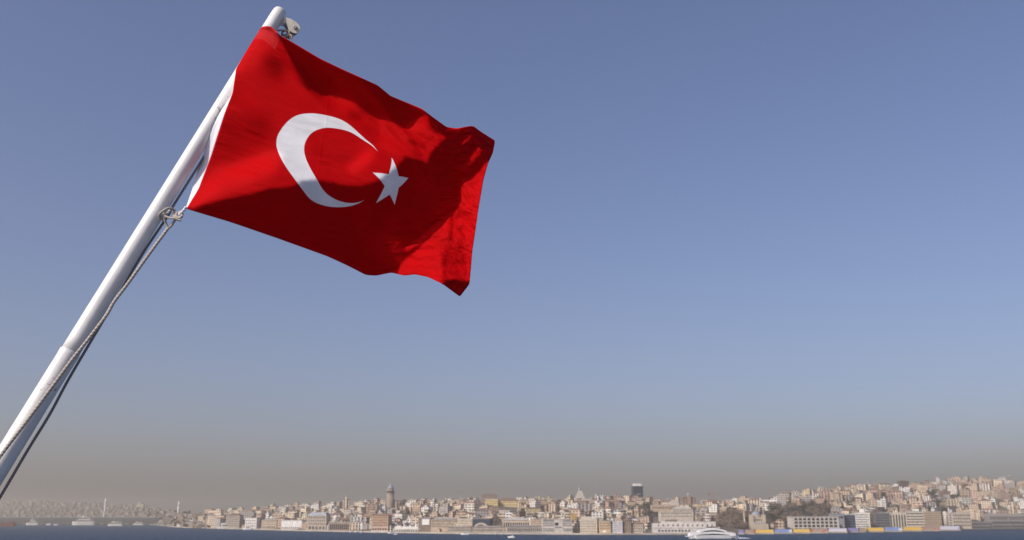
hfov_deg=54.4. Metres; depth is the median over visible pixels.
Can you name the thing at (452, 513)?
house
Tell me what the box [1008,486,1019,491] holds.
house
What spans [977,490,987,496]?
house
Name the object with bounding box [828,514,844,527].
link building
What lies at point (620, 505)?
house
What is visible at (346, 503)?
church
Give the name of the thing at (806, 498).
house
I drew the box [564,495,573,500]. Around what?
house
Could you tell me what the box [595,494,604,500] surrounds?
house
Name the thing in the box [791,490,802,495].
house
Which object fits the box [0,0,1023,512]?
sky
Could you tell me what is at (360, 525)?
house
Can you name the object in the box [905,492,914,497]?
house
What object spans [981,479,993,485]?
house
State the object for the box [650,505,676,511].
mansion
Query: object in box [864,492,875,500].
house
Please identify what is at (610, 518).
house
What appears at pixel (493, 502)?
mansion
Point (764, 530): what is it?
hoarding
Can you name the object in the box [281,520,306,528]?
warehouse
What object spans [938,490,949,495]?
house
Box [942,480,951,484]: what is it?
house
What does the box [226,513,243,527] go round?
apartment house
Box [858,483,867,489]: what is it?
house
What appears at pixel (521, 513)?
house
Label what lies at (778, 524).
house
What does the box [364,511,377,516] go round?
house
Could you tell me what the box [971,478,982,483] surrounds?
house
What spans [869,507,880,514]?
bare tree
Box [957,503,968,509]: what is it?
house
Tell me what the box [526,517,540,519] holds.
house
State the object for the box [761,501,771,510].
house
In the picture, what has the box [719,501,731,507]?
house
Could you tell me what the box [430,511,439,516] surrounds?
house
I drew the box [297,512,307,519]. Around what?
house
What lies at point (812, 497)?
house
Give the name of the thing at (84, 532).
sea
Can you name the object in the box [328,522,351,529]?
colonnade hall
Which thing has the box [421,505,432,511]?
house
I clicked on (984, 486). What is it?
house
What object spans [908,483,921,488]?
house
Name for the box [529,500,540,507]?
house
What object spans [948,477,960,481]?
house
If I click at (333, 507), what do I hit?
house
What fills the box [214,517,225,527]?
house
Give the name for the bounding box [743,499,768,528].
domed mosque
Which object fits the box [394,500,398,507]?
house
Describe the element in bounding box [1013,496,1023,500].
house
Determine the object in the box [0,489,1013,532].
hillside
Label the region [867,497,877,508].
house
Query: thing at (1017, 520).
terraced shed
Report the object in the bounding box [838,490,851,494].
house
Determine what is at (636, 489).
glass tower
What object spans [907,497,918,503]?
house
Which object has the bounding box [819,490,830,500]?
house
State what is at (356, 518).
house
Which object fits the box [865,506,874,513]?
house
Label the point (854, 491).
house
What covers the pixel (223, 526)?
passenger ferry
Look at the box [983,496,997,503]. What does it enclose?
house
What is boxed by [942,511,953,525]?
round ended block
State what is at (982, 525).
terraced shed
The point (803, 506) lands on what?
evergreen tree
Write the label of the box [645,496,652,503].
house
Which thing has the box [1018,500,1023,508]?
house
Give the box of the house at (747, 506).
[739,503,749,511]
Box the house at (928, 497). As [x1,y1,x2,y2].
[923,494,938,505]
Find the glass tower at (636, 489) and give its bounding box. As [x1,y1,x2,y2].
[631,484,642,496]
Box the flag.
[186,26,494,295]
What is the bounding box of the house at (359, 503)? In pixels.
[355,501,365,506]
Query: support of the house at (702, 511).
on the hillside
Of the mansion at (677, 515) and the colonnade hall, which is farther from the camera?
the colonnade hall
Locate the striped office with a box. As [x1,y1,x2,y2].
[541,519,572,532]
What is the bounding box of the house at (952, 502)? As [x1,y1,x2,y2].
[946,497,958,505]
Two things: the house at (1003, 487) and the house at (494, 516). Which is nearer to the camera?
the house at (494, 516)
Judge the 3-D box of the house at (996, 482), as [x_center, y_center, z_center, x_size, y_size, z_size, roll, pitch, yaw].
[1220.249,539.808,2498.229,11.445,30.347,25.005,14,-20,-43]
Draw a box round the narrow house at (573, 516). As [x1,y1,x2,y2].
[570,513,576,519]
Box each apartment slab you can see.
[776,496,785,506]
[791,494,799,499]
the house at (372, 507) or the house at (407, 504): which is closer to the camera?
the house at (372, 507)
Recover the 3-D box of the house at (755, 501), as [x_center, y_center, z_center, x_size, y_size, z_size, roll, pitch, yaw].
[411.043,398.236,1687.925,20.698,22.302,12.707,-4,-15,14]
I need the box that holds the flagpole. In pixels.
[0,6,299,485]
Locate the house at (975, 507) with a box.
[968,504,981,510]
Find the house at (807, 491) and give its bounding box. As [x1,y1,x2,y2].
[802,488,811,496]
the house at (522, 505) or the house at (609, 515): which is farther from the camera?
the house at (522, 505)
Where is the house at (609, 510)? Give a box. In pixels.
[604,507,615,513]
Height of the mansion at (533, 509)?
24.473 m
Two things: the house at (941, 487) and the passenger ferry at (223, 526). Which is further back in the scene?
the house at (941, 487)
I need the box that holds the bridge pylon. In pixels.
[103,498,106,516]
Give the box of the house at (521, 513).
[516,509,525,516]
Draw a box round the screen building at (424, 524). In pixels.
[418,517,434,531]
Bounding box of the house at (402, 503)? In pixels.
[399,500,406,509]
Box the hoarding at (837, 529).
[829,528,846,531]
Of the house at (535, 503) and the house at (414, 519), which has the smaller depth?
the house at (414, 519)
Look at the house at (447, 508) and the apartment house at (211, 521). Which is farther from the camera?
the apartment house at (211, 521)
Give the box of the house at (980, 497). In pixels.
[973,495,982,503]
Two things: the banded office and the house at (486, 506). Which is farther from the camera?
the house at (486, 506)
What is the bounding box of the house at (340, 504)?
[336,502,342,508]
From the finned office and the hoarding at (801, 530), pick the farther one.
the finned office
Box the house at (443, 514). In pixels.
[440,513,448,516]
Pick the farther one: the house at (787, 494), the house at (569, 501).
the house at (787, 494)
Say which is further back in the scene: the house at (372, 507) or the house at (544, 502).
the house at (372, 507)
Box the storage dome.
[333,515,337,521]
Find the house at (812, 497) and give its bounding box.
[810,494,819,502]
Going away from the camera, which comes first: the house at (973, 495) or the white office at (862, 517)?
the white office at (862, 517)
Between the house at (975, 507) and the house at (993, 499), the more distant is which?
the house at (993, 499)
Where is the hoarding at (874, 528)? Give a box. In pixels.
[866,527,883,530]
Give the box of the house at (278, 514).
[274,512,284,517]
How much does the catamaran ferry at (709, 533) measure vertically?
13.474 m
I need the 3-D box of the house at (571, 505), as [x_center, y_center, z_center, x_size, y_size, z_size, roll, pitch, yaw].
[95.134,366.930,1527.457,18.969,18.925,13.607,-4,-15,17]
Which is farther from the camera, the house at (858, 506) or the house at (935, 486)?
the house at (935, 486)
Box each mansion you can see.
[307,512,330,529]
[481,494,497,501]
[485,499,497,506]
[498,498,518,506]
[522,507,539,512]
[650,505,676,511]
[658,511,692,521]
[671,507,691,510]
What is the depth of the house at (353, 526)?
1368.85 m
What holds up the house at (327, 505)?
on the hillside
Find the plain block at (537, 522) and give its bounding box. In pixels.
[530,519,541,525]
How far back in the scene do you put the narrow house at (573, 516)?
1251.57 m
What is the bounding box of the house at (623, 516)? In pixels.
[615,513,627,518]
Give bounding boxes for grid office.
[787,516,838,531]
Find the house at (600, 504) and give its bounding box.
[594,501,603,508]
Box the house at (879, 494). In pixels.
[873,491,885,498]
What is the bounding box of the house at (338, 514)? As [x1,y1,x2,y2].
[330,512,343,517]
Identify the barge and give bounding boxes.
[0,522,16,525]
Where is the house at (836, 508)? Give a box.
[830,506,842,513]
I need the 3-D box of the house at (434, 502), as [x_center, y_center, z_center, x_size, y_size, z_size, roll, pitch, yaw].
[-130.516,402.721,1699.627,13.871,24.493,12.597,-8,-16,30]
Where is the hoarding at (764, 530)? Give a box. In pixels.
[755,529,773,532]
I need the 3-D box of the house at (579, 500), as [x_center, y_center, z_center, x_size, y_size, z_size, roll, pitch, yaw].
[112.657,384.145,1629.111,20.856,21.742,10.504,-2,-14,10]
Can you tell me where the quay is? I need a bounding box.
[143,524,1023,534]
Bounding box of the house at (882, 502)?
[877,496,887,508]
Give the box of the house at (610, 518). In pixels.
[606,516,615,520]
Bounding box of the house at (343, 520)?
[338,518,349,521]
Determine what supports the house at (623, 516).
on the hillside
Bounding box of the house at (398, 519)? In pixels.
[393,516,404,522]
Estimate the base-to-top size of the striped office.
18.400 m
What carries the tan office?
on the hillside
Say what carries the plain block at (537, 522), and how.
on the hillside
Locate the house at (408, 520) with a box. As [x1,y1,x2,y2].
[403,516,411,524]
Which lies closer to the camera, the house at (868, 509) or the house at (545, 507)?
the house at (545, 507)
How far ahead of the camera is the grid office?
1243.83 m
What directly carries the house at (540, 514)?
on the hillside
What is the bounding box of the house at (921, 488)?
[917,485,927,493]
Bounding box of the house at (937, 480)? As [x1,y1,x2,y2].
[930,477,939,483]
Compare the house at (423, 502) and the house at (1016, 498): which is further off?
the house at (1016, 498)
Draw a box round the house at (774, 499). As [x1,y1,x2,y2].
[761,496,776,502]
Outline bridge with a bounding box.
[0,517,162,524]
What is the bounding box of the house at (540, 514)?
[533,511,543,517]
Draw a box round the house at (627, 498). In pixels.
[622,495,631,502]
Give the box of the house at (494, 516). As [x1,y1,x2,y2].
[482,514,496,522]
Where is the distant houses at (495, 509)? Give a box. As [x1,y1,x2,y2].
[197,481,1018,531]
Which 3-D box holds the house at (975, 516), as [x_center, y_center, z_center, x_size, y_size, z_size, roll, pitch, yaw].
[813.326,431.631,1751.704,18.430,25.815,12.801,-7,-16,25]
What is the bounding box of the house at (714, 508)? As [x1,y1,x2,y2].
[707,503,719,512]
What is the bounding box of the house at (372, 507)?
[367,503,378,513]
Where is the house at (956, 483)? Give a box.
[950,480,963,484]
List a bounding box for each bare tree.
[717,520,727,528]
[718,516,728,526]
[720,511,730,515]
[733,519,745,528]
[792,510,803,515]
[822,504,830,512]
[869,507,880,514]
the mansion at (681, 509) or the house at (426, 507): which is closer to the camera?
the mansion at (681, 509)
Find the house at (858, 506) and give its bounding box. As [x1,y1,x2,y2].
[856,503,864,510]
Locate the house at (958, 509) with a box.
[956,507,967,511]
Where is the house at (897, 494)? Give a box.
[893,491,904,498]
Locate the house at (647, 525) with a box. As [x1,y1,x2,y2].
[644,521,652,528]
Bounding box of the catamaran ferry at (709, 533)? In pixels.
[685,527,738,538]
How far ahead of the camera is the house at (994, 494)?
2203.47 m
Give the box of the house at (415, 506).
[410,502,422,513]
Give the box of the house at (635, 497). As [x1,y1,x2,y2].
[631,495,643,499]
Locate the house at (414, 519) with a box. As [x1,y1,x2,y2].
[411,513,423,522]
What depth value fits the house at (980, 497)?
2034.43 m
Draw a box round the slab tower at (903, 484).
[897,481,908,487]
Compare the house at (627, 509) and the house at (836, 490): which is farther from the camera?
the house at (836, 490)
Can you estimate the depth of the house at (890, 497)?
1855.98 m
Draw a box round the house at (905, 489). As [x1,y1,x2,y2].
[899,486,909,491]
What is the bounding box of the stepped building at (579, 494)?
[574,486,585,499]
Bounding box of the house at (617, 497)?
[614,494,621,500]
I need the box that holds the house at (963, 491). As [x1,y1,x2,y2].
[960,488,969,495]
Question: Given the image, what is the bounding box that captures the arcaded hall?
[503,517,529,531]
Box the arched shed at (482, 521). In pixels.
[472,518,492,526]
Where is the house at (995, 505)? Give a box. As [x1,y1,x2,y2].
[991,502,999,508]
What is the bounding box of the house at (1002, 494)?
[996,489,1010,500]
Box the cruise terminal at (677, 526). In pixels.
[651,521,719,532]
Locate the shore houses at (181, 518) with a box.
[0,499,209,527]
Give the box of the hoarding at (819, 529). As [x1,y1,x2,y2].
[811,528,827,531]
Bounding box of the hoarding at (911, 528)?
[903,527,920,529]
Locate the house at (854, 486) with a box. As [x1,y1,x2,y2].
[845,484,857,489]
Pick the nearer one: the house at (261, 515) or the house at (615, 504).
the house at (615, 504)
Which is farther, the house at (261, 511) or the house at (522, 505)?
the house at (261, 511)
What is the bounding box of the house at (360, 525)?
[358,522,367,529]
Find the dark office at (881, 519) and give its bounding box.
[873,513,890,530]
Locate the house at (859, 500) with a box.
[853,497,868,505]
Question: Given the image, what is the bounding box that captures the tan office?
[924,511,941,528]
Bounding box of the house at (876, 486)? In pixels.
[868,483,878,489]
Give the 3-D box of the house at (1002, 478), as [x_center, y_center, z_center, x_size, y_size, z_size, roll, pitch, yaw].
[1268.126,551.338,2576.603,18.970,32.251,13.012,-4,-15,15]
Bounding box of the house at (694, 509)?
[686,505,696,513]
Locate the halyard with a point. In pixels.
(130, 278)
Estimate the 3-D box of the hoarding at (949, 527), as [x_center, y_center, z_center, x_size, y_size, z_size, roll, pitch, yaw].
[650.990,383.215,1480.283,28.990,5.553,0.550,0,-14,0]
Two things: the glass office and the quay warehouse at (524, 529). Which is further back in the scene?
the glass office
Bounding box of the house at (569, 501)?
[565,499,573,504]
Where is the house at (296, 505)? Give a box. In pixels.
[292,502,299,508]
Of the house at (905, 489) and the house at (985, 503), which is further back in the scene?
the house at (905, 489)
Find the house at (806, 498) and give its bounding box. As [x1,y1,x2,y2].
[800,494,809,502]
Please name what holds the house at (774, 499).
on the hillside
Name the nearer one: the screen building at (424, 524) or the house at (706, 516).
the screen building at (424, 524)
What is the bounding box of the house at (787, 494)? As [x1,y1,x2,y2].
[778,492,791,498]
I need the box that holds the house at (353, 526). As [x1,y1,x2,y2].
[349,522,357,529]
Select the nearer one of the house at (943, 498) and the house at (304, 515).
the house at (304, 515)
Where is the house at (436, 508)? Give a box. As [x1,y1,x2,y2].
[433,506,439,512]
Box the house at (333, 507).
[329,504,339,513]
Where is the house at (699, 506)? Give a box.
[695,504,706,509]
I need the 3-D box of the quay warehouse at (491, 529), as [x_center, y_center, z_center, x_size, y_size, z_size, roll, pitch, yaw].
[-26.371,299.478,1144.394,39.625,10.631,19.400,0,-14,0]
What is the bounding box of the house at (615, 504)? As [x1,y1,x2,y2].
[605,499,617,507]
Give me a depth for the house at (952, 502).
1880.54 m
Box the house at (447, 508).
[440,503,452,512]
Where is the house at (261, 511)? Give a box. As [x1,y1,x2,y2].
[256,510,266,513]
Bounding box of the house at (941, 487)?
[938,484,947,490]
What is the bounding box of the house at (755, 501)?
[748,498,760,505]
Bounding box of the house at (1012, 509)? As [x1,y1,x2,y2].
[1009,505,1018,513]
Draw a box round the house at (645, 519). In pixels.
[638,515,652,522]
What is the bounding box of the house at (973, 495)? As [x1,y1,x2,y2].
[970,490,977,498]
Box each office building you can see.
[431,517,456,531]
[457,518,471,526]
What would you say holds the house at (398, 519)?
on the hillside
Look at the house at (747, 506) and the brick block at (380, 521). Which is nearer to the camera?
the brick block at (380, 521)
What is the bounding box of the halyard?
[0,29,292,499]
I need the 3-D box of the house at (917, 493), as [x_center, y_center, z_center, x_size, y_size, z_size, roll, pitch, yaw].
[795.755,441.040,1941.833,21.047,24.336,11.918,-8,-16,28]
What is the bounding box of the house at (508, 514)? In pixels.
[505,510,514,517]
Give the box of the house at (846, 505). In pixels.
[843,501,854,507]
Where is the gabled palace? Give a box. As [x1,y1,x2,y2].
[580,517,598,532]
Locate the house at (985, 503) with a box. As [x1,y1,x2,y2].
[979,499,991,507]
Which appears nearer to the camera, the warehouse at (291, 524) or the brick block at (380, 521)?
the brick block at (380, 521)
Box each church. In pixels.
[343,494,349,508]
[681,492,694,504]
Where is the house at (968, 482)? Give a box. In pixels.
[963,480,972,484]
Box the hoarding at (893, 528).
[885,527,901,530]
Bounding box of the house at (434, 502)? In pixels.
[430,499,438,506]
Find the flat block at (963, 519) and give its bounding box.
[949,512,971,528]
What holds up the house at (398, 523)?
on the hillside
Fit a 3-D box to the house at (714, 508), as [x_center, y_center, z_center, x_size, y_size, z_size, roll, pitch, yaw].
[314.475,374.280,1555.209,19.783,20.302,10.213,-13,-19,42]
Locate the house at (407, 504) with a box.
[405,500,417,507]
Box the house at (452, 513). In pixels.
[448,509,457,516]
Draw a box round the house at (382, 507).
[378,503,387,512]
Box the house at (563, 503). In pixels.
[558,500,567,510]
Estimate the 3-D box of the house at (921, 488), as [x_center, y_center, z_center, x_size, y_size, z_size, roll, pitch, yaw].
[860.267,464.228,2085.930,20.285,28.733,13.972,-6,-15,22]
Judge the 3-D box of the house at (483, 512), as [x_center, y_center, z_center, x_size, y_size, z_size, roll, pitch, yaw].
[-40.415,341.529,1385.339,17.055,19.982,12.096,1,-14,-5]
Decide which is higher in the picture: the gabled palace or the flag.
the flag
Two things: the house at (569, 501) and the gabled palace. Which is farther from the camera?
the house at (569, 501)
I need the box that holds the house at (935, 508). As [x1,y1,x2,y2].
[931,505,938,510]
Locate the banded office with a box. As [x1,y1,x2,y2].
[903,511,924,528]
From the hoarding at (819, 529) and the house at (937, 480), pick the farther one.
the house at (937, 480)
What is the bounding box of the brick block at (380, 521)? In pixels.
[371,513,391,530]
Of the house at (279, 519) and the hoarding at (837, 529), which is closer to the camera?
the hoarding at (837, 529)
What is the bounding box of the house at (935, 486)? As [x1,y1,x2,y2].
[932,482,944,488]
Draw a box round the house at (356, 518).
[350,514,361,521]
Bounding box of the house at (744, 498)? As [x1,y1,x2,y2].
[738,496,750,501]
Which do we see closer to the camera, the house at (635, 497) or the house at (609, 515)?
the house at (609, 515)
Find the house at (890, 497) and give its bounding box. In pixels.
[886,494,894,501]
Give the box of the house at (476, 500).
[469,498,479,507]
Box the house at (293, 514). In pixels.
[285,511,298,518]
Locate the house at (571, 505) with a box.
[567,503,580,509]
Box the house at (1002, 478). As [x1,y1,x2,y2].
[997,477,1005,483]
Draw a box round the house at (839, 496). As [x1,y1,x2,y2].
[835,493,847,502]
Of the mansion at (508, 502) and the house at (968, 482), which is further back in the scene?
the house at (968, 482)
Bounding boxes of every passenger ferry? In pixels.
[26,519,38,524]
[72,514,95,524]
[108,521,122,525]
[177,519,201,526]
[217,523,240,528]
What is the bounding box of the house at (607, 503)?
[604,500,614,507]
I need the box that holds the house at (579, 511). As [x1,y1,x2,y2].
[569,508,583,517]
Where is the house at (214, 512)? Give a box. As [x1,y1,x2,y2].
[208,509,223,515]
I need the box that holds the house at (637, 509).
[634,505,642,515]
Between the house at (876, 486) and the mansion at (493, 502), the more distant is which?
the house at (876, 486)
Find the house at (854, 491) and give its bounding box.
[850,488,859,494]
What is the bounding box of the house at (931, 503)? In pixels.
[926,501,935,510]
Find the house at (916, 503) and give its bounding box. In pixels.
[912,500,925,508]
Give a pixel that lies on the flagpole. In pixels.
(112, 283)
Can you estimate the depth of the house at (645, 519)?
1252.26 m
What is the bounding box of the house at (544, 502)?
[539,500,550,505]
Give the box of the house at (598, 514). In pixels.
[591,510,602,517]
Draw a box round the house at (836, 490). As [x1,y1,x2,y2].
[831,488,839,499]
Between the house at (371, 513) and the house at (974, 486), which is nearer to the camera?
the house at (371, 513)
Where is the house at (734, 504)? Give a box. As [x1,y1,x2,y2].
[730,501,739,512]
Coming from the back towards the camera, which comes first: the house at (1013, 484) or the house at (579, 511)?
the house at (1013, 484)
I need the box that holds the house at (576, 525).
[572,520,579,532]
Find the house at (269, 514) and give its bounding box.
[266,511,273,518]
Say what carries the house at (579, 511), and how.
on the hillside
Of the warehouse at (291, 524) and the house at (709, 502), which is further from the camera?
the house at (709, 502)
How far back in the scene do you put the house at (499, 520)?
1294.29 m
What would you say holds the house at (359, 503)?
on the hillside
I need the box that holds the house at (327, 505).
[322,502,335,508]
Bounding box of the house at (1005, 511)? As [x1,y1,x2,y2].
[999,509,1009,513]
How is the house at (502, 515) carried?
on the hillside
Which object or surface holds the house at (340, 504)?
on the hillside
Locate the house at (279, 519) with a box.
[276,517,290,527]
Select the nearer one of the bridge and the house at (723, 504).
the house at (723, 504)
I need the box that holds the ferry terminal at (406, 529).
[393,526,419,531]
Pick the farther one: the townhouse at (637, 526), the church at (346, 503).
the church at (346, 503)
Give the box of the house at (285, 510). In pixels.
[280,507,288,513]
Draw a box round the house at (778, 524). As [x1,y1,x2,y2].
[770,519,784,528]
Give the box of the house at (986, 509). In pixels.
[979,508,991,512]
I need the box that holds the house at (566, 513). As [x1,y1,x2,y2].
[555,510,569,518]
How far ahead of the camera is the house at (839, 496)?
1751.38 m
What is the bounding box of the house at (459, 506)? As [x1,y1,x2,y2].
[453,504,463,509]
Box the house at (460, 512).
[456,509,467,516]
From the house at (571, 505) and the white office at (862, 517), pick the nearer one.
the white office at (862, 517)
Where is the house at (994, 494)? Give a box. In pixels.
[987,491,998,498]
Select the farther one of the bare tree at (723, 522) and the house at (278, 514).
the house at (278, 514)
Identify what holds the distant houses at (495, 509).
on the hillside
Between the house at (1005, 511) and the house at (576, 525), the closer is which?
the house at (576, 525)
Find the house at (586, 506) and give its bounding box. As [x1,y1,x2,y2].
[580,503,593,510]
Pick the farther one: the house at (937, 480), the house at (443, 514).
the house at (937, 480)
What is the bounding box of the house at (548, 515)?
[544,513,554,518]
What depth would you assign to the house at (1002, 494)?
2204.95 m
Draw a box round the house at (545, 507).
[541,504,548,510]
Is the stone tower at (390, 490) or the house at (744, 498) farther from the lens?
the house at (744, 498)
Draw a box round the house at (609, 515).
[603,513,615,519]
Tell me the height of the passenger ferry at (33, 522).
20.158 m
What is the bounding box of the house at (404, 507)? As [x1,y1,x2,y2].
[401,506,410,513]
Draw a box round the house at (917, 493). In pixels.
[914,490,925,498]
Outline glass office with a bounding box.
[844,514,855,530]
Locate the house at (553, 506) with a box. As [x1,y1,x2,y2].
[549,502,557,511]
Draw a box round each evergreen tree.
[767,505,781,509]
[799,504,809,511]
[843,497,854,505]
[931,498,941,504]
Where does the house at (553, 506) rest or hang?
on the hillside
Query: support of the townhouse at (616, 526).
on the hillside
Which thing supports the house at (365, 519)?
on the hillside
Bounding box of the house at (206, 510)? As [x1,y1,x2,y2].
[204,508,214,513]
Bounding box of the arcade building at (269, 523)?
[261,518,276,528]
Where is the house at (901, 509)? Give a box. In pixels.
[899,507,911,512]
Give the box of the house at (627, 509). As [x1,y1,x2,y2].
[625,506,633,514]
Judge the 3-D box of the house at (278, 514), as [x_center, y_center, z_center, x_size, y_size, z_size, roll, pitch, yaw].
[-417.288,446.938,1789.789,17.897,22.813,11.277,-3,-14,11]
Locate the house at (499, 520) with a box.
[497,515,503,522]
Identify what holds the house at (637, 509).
on the hillside
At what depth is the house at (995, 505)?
1933.39 m
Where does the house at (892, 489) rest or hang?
on the hillside
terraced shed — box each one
[971,522,992,528]
[984,513,1010,528]
[1006,514,1023,527]
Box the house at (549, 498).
[542,496,551,503]
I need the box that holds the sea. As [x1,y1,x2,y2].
[0,524,1023,539]
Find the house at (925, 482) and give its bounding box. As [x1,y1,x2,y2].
[921,480,930,484]
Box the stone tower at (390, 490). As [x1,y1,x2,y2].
[386,483,394,507]
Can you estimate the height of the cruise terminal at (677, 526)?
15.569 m
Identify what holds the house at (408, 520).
on the hillside
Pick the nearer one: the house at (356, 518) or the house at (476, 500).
the house at (356, 518)
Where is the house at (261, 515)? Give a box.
[256,513,265,518]
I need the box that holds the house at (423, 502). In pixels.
[417,500,430,506]
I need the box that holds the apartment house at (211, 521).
[208,513,225,527]
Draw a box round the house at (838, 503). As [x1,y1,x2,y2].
[834,499,843,506]
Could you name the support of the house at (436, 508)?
on the hillside
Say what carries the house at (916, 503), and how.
on the hillside
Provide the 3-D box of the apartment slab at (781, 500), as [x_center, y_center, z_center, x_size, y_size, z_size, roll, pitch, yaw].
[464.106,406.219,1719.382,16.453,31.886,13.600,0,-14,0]
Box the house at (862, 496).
[855,493,865,501]
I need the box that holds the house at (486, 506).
[478,504,492,508]
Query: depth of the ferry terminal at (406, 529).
1230.38 m
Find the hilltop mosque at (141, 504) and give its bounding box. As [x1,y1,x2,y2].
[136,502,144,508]
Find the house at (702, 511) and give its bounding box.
[696,507,708,514]
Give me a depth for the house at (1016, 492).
2237.90 m
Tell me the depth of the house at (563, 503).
1549.05 m
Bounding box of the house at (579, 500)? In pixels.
[574,498,586,504]
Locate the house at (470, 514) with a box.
[466,512,476,517]
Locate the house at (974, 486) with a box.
[966,482,979,490]
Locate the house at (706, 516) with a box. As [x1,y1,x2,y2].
[702,512,709,520]
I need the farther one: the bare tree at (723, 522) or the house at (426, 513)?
the house at (426, 513)
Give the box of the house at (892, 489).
[888,486,898,492]
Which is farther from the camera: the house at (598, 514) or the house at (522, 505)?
the house at (522, 505)
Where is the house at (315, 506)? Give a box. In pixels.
[311,503,321,510]
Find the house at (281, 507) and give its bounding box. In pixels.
[279,504,291,511]
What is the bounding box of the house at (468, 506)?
[464,502,477,511]
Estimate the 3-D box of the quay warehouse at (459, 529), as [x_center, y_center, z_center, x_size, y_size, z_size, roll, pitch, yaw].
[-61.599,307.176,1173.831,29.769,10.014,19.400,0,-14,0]
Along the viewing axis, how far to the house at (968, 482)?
2375.73 m
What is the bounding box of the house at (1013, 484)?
[1004,480,1016,487]
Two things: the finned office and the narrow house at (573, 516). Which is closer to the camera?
the narrow house at (573, 516)
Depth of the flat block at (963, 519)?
1587.07 m
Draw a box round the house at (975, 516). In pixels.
[968,508,979,520]
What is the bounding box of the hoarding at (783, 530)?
[775,529,791,531]
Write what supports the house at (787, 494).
on the hillside
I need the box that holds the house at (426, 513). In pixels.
[420,510,431,516]
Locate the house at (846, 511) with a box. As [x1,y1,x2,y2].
[842,509,851,513]
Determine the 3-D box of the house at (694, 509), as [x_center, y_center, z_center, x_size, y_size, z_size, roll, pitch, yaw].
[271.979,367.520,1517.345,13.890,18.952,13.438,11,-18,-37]
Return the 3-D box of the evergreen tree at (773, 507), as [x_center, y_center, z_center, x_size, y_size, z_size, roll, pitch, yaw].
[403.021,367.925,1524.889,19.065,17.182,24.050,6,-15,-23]
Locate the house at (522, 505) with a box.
[518,502,529,507]
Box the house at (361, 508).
[355,507,365,512]
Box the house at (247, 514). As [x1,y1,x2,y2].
[239,511,256,519]
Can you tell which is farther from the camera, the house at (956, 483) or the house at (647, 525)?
the house at (956, 483)
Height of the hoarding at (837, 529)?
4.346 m
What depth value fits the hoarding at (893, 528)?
1335.32 m
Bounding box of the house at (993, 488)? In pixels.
[991,486,997,490]
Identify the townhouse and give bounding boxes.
[599,521,611,532]
[611,521,622,532]
[622,517,631,532]
[631,521,643,532]
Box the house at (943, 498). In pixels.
[937,496,947,500]
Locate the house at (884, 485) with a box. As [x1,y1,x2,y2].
[879,483,889,489]
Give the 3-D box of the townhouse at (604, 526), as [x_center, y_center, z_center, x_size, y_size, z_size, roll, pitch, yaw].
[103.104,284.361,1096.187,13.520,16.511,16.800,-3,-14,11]
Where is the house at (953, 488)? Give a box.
[947,484,958,494]
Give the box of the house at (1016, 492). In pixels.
[1010,489,1020,499]
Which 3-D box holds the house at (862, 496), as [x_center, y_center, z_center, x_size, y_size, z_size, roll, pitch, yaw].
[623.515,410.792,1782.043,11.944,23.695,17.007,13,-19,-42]
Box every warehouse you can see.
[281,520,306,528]
[447,526,471,531]
[472,526,505,532]
[507,525,541,532]
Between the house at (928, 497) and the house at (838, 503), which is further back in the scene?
the house at (928, 497)
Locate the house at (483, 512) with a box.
[477,508,488,516]
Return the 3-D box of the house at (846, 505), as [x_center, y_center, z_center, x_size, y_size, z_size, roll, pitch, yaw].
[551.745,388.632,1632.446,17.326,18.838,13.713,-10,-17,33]
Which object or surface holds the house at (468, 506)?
on the hillside
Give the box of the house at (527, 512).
[525,508,532,516]
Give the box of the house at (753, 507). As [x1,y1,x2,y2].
[750,503,761,511]
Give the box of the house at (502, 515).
[497,513,504,518]
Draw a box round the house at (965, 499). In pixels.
[958,495,971,505]
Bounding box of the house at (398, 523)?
[394,521,403,525]
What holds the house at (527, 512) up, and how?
on the hillside
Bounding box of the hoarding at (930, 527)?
[922,526,938,529]
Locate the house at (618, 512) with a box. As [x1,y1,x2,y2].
[614,510,630,517]
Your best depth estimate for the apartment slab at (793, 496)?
1810.52 m
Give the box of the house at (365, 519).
[361,517,369,522]
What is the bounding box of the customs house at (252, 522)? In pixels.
[245,518,260,528]
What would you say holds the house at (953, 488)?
on the hillside
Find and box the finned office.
[890,513,906,529]
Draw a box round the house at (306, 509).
[300,506,310,511]
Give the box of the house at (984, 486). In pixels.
[979,483,990,490]
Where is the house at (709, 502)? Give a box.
[703,500,716,505]
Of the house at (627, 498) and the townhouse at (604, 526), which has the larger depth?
the house at (627, 498)
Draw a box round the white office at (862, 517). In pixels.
[853,509,870,530]
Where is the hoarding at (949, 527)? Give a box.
[940,526,959,528]
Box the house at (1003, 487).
[997,484,1008,492]
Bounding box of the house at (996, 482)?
[993,479,1003,485]
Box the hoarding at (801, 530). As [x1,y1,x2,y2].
[793,529,809,531]
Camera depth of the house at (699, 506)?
1525.93 m
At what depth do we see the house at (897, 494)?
1880.33 m
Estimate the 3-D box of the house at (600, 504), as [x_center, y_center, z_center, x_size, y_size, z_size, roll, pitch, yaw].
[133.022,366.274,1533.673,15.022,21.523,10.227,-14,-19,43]
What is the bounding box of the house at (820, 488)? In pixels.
[817,486,826,491]
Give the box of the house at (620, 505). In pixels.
[618,502,625,507]
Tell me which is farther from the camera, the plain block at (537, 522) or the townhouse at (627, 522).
the plain block at (537, 522)
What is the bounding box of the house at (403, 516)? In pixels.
[393,513,407,519]
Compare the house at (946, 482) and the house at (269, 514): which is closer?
the house at (269, 514)
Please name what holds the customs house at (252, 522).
on the hillside

